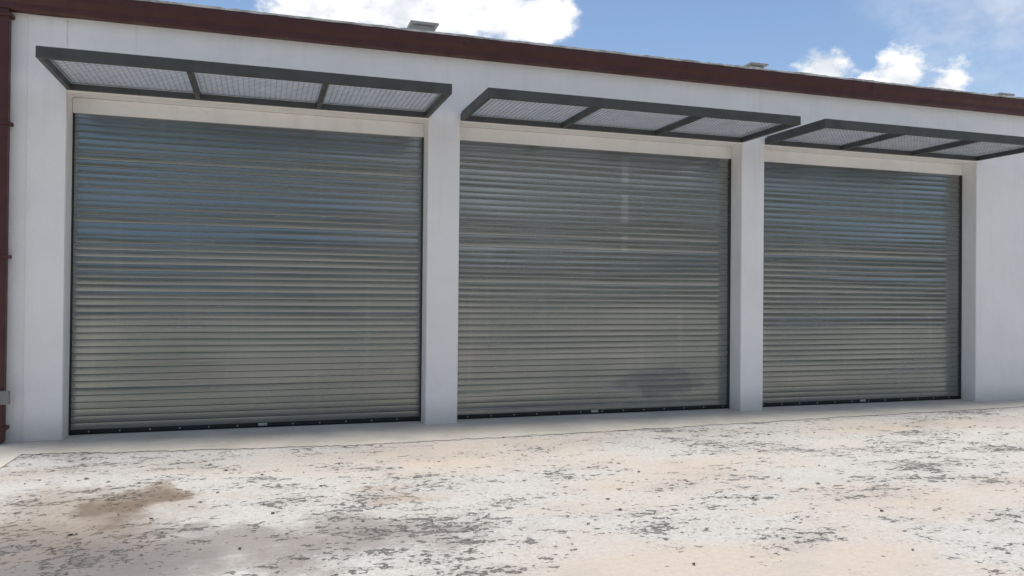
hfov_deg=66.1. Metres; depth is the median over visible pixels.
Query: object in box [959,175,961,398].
side guides
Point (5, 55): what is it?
downspout
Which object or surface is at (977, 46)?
sky
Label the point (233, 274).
slats
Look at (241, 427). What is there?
rubber seal
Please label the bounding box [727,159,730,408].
side guides
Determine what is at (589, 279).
slats
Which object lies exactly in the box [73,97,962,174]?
lintels
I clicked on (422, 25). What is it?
roof vent cap
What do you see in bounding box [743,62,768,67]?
roof vent cap
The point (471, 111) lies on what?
grated awning
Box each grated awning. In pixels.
[35,46,451,117]
[460,87,800,142]
[765,119,1023,160]
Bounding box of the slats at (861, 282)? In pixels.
[762,162,959,402]
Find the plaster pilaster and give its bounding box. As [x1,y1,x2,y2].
[22,14,67,441]
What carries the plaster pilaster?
attached to the walls
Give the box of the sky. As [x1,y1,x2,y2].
[160,0,1023,97]
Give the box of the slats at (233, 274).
[71,113,421,429]
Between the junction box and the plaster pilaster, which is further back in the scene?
the plaster pilaster
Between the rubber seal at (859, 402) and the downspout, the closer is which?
the downspout
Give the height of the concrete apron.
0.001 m
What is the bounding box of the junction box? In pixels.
[0,391,9,404]
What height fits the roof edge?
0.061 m
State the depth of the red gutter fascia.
9.66 m
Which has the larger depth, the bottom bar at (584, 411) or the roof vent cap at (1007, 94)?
the roof vent cap at (1007, 94)
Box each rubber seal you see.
[71,420,418,434]
[457,407,726,418]
[762,398,958,406]
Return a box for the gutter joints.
[194,7,873,88]
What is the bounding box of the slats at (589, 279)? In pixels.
[457,140,728,414]
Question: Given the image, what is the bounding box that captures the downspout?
[0,8,11,442]
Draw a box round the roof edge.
[135,0,1023,99]
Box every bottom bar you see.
[70,417,418,433]
[457,405,727,417]
[762,396,959,405]
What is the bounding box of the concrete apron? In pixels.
[0,399,1023,467]
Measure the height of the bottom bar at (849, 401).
0.035 m
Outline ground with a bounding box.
[0,406,1023,575]
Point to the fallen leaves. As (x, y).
(548, 452)
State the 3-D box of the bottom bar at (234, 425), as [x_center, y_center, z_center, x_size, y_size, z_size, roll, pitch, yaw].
[-3.003,1.603,9.231,3.870,0.035,0.040,1,0,-18]
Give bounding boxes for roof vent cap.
[407,20,438,30]
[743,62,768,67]
[996,92,1014,95]
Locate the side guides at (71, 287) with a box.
[68,113,423,434]
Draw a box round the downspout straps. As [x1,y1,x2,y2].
[0,11,14,430]
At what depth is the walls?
9.96 m
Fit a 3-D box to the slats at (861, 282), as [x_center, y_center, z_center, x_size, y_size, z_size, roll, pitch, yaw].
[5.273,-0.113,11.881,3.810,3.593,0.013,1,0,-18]
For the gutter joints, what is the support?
attached to the red gutter fascia
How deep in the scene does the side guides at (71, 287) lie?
8.67 m
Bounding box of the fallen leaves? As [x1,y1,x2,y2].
[24,425,979,574]
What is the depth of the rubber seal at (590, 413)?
10.51 m
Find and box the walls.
[5,12,1023,441]
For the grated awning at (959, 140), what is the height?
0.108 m
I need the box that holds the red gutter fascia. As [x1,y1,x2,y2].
[0,0,1023,115]
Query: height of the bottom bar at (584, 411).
0.035 m
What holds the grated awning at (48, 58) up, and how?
attached to the walls
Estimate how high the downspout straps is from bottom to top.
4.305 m

